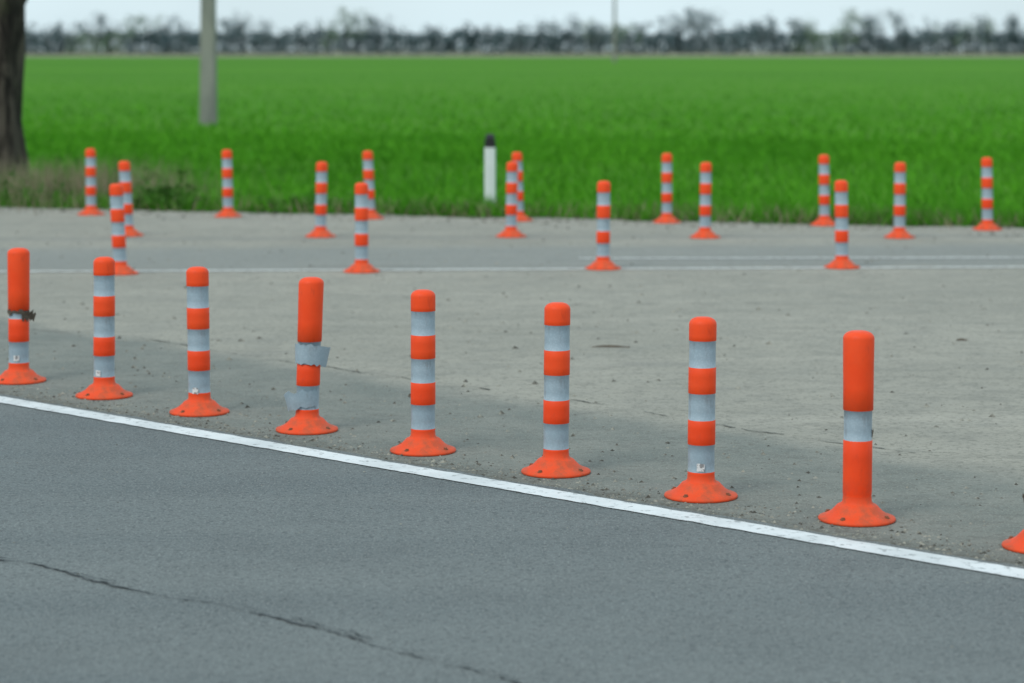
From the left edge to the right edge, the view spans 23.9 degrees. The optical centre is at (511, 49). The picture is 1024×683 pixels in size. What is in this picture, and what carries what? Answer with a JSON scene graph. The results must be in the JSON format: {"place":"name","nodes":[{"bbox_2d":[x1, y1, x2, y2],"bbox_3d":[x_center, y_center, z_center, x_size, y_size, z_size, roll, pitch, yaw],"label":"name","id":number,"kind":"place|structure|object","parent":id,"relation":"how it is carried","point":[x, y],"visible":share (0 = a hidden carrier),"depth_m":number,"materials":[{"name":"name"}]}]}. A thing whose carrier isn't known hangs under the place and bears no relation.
{"place":"outdoors","nodes":[
{"label":"outdoors","id":0,"kind":"place"},
{"bbox_2d":[0,207,1023,565],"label":"junction pavement","id":1,"kind":"structure","parent":0,"point":[958,453],"depth_m":15.42,"materials":[{"name":"grey concrete"}]},
{"bbox_2d":[0,248,45,384],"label":"flexible traffic post","id":2,"kind":"object","parent":1,"relation":"on","point":[18,371],"visible":1,"depth_m":13.65,"materials":[{"name":"orange plastic"}]},
{"bbox_2d":[77,148,104,214],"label":"flexible traffic post","id":3,"kind":"object","parent":1,"relation":"on","point":[90,169],"visible":1,"depth_m":27.52,"materials":[{"name":"orange plastic"}]},
{"bbox_2d":[75,257,132,399],"bbox_3d":[-2.211,1.499,13.110,0.310,0.755,0.310,0,0,0],"label":"flexible traffic post","id":4,"kind":"object","parent":1,"relation":"on","point":[104,386],"visible":1,"depth_m":13.06,"materials":[{"name":"orange plastic"}]},
{"bbox_2d":[109,184,138,274],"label":"flexible traffic post","id":5,"kind":"object","parent":1,"relation":"on","point":[122,267],"visible":0.91,"depth_m":20.23,"materials":[{"name":"orange plastic"}]},
{"bbox_2d":[118,161,142,236],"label":"flexible traffic post","id":6,"kind":"object","parent":1,"relation":"on","point":[125,182],"visible":0.76,"depth_m":24.39,"materials":[{"name":"orange plastic"}]},
{"bbox_2d":[169,266,228,416],"bbox_3d":[-1.617,1.499,12.510,0.310,0.755,0.310,0,0,0],"label":"flexible traffic post","id":7,"kind":"object","parent":1,"relation":"on","point":[199,402],"visible":1,"depth_m":12.46,"materials":[{"name":"orange plastic"}]},
{"bbox_2d":[214,149,241,216],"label":"flexible traffic post","id":8,"kind":"object","parent":1,"relation":"on","point":[227,191],"visible":1,"depth_m":27.19,"materials":[{"name":"orange plastic"}]},
{"bbox_2d":[276,277,337,434],"bbox_3d":[-1.012,1.499,11.931,0.310,0.755,0.311,0,0,0],"label":"flexible traffic post","id":9,"kind":"object","parent":1,"relation":"on","point":[311,354],"visible":1,"depth_m":11.88,"materials":[{"name":"orange plastic"}]},
{"bbox_2d":[305,161,335,237],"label":"flexible traffic post","id":10,"kind":"object","parent":1,"relation":"on","point":[320,231],"visible":1,"depth_m":24.26,"materials":[{"name":"orange plastic"}]},
{"bbox_2d":[343,182,379,272],"bbox_3d":[-1.273,1.499,20.460,0.310,0.755,0.310,0,0,0],"label":"flexible traffic post","id":11,"kind":"object","parent":1,"relation":"on","point":[361,264],"visible":1,"depth_m":20.41,"materials":[{"name":"orange plastic"}]},
{"bbox_2d":[363,151,383,218],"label":"flexible traffic post","id":12,"kind":"object","parent":1,"relation":"on","point":[368,173],"visible":0.81,"depth_m":26.87,"materials":[{"name":"orange plastic"}]},
{"bbox_2d":[390,289,455,456],"bbox_3d":[-0.416,1.499,11.310,0.310,0.755,0.310,0,0,0],"label":"flexible traffic post","id":13,"kind":"object","parent":1,"relation":"on","point":[423,440],"visible":1,"depth_m":11.26,"materials":[{"name":"orange plastic"}]},
{"bbox_2d":[1,327,914,452],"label":"road crack","id":14,"kind":"object","parent":1,"relation":"on","point":[489,389],"visible":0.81,"depth_m":12.96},
{"bbox_2d":[496,161,525,237],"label":"flexible traffic post","id":15,"kind":"object","parent":1,"relation":"on","point":[510,231],"visible":1,"depth_m":24.26,"materials":[{"name":"orange plastic"}]},
{"bbox_2d":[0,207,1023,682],"bbox_3d":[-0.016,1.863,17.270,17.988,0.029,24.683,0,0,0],"label":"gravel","id":16,"kind":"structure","parent":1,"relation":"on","point":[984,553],"depth_m":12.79,"materials":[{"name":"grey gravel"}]},
{"bbox_2d":[0,266,1023,271],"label":"side road line","id":17,"kind":"object","parent":1,"relation":"on","point":[543,268],"visible":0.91,"depth_m":20.73,"materials":[{"name":"paint"}]},
{"bbox_2d":[505,152,532,221],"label":"flexible traffic post","id":18,"kind":"object","parent":1,"relation":"on","point":[517,158],"visible":0.66,"depth_m":26.55,"materials":[{"name":"orange plastic"}]},
{"bbox_2d":[521,302,590,477],"bbox_3d":[0.195,1.499,10.740,0.310,0.755,0.310,0,0,0],"label":"flexible traffic post","id":19,"kind":"object","parent":1,"relation":"on","point":[555,460],"visible":1,"depth_m":10.69,"materials":[{"name":"orange plastic"}]},
{"bbox_2d":[585,181,620,269],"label":"flexible traffic post","id":20,"kind":"object","parent":1,"relation":"on","point":[602,262],"visible":1,"depth_m":20.69,"materials":[{"name":"orange plastic"}]},
{"bbox_2d":[592,345,626,346],"bbox_3d":[0.621,1.868,15.253,0.240,0.012,0.026,0,0,3],"label":"twig","id":21,"kind":"object","parent":1,"relation":"on","point":[609,346],"visible":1,"depth_m":15.25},
{"bbox_2d":[653,153,680,222],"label":"flexible traffic post","id":22,"kind":"object","parent":1,"relation":"on","point":[666,217],"visible":1,"depth_m":26.25,"materials":[{"name":"orange plastic"}]},
{"bbox_2d":[664,316,737,502],"bbox_3d":[0.794,1.499,10.160,0.310,0.755,0.310,0,0,0],"label":"flexible traffic post","id":23,"kind":"object","parent":1,"relation":"on","point":[700,484],"visible":1,"depth_m":10.11,"materials":[{"name":"orange plastic"}]},
{"bbox_2d":[690,162,719,238],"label":"flexible traffic post","id":24,"kind":"object","parent":1,"relation":"on","point":[704,232],"visible":1,"depth_m":24.13,"materials":[{"name":"orange plastic"}]},
{"bbox_2d":[579,257,1023,258],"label":"side road line","id":25,"kind":"object","parent":1,"relation":"on","point":[784,257],"visible":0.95,"depth_m":21.83,"materials":[{"name":"paint"}]},
{"bbox_2d":[810,155,834,225],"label":"flexible traffic post","id":26,"kind":"object","parent":1,"relation":"on","point":[824,219],"visible":0.98,"depth_m":25.86,"materials":[{"name":"orange plastic"}]},
{"bbox_2d":[824,180,859,268],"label":"flexible traffic post","id":27,"kind":"object","parent":1,"relation":"on","point":[841,261],"visible":1,"depth_m":20.79,"materials":[{"name":"orange plastic"}]},
{"bbox_2d":[818,330,895,526],"bbox_3d":[1.378,1.499,9.661,0.310,0.755,0.311,0,0,0],"label":"flexible traffic post","id":28,"kind":"object","parent":1,"relation":"on","point":[856,507],"visible":1,"depth_m":9.61,"materials":[{"name":"orange plastic"}]},
{"bbox_2d":[884,162,914,238],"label":"flexible traffic post","id":29,"kind":"object","parent":1,"relation":"on","point":[899,231],"visible":1,"depth_m":24.13,"materials":[{"name":"orange plastic"}]},
{"bbox_2d":[973,157,1001,230],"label":"flexible traffic post","id":30,"kind":"object","parent":1,"relation":"on","point":[987,224],"visible":1,"depth_m":25.21,"materials":[{"name":"orange plastic"}]},
{"bbox_2d":[1001,495,1023,553],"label":"flexible traffic post","id":31,"kind":"object","parent":1,"relation":"on","point":[1013,544],"visible":1,"depth_m":9.08,"materials":[{"name":"orange plastic"}]},
{"bbox_2d":[0,394,1023,682],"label":"road","id":32,"kind":"structure","parent":0,"point":[530,590],"depth_m":8.44,"materials":[{"name":"grey asphalt"}]},
{"bbox_2d":[0,557,518,682],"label":"road crack","id":33,"kind":"object","parent":32,"relation":"on","point":[350,636],"visible":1,"depth_m":7.95,"materials":[{"name":"black asphalt"}]},
{"bbox_2d":[0,396,1023,578],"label":"road edge line","id":34,"kind":"object","parent":32,"relation":"on","point":[833,541],"visible":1,"depth_m":10.13,"materials":[{"name":"paint"}]},
{"bbox_2d":[0,57,1023,227],"bbox_3d":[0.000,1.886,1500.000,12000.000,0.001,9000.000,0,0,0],"label":"ground","id":35,"kind":"structure","parent":0,"point":[433,68],"depth_m":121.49,"materials":[{"name":"green plant"}]},
{"bbox_2d":[0,0,29,183],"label":"roadside tree","id":36,"kind":"object","parent":35,"relation":"on","point":[12,58],"visible":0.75,"depth_m":32.77,"materials":[{"name":"brown plant"}]},
{"bbox_2d":[0,148,275,213],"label":"dry grass","id":37,"kind":"structure","parent":35,"relation":"on","point":[80,183],"depth_m":30.07,"materials":[{"name":"brown plant"}]},
{"bbox_2d":[199,0,216,124],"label":"utility pole","id":38,"kind":"object","parent":35,"relation":"on","point":[208,80],"visible":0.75,"depth_m":60.83,"materials":[{"name":"concrete"}]},
{"bbox_2d":[484,134,495,204],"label":"roadside marker post","id":39,"kind":"object","parent":35,"relation":"on","point":[490,164],"visible":0.89,"depth_m":29.16,"materials":[{"name":"white plastic"}]},
{"bbox_2d":[25,4,1023,53],"bbox_3d":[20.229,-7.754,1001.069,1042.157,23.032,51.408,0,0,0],"label":"distant tree line","id":40,"kind":"object","parent":35,"relation":"on","point":[593,36],"visible":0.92,"depth_m":1000.36,"materials":[{"name":"grey plant"}]},
{"bbox_2d":[613,0,616,61],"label":"utility pole","id":41,"kind":"object","parent":35,"relation":"on","point":[614,33],"visible":0.83,"depth_m":376.78,"materials":[{"name":"concrete"}]},
{"bbox_2d":[8,206,1023,227],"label":"roadside verge ground","id":42,"kind":"structure","parent":0,"point":[741,221],"depth_m":27.16,"materials":[{"name":"soil"}]},
{"bbox_2d":[0,163,1004,224],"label":"roadside weeds","id":43,"kind":"object","parent":42,"relation":"on","point":[166,191],"visible":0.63,"depth_m":28.60,"materials":[{"name":"green plant"}]},
{"bbox_2d":[25,51,1023,56],"bbox_3d":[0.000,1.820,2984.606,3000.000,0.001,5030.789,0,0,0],"label":"stubble ground","id":44,"kind":"structure","parent":0,"point":[460,54],"depth_m":795.40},
{"bbox_2d":[25,0,1023,50],"label":"sky","id":45,"kind":"structure","parent":0,"point":[412,14],"materials":[{"name":"white"}]}
]}

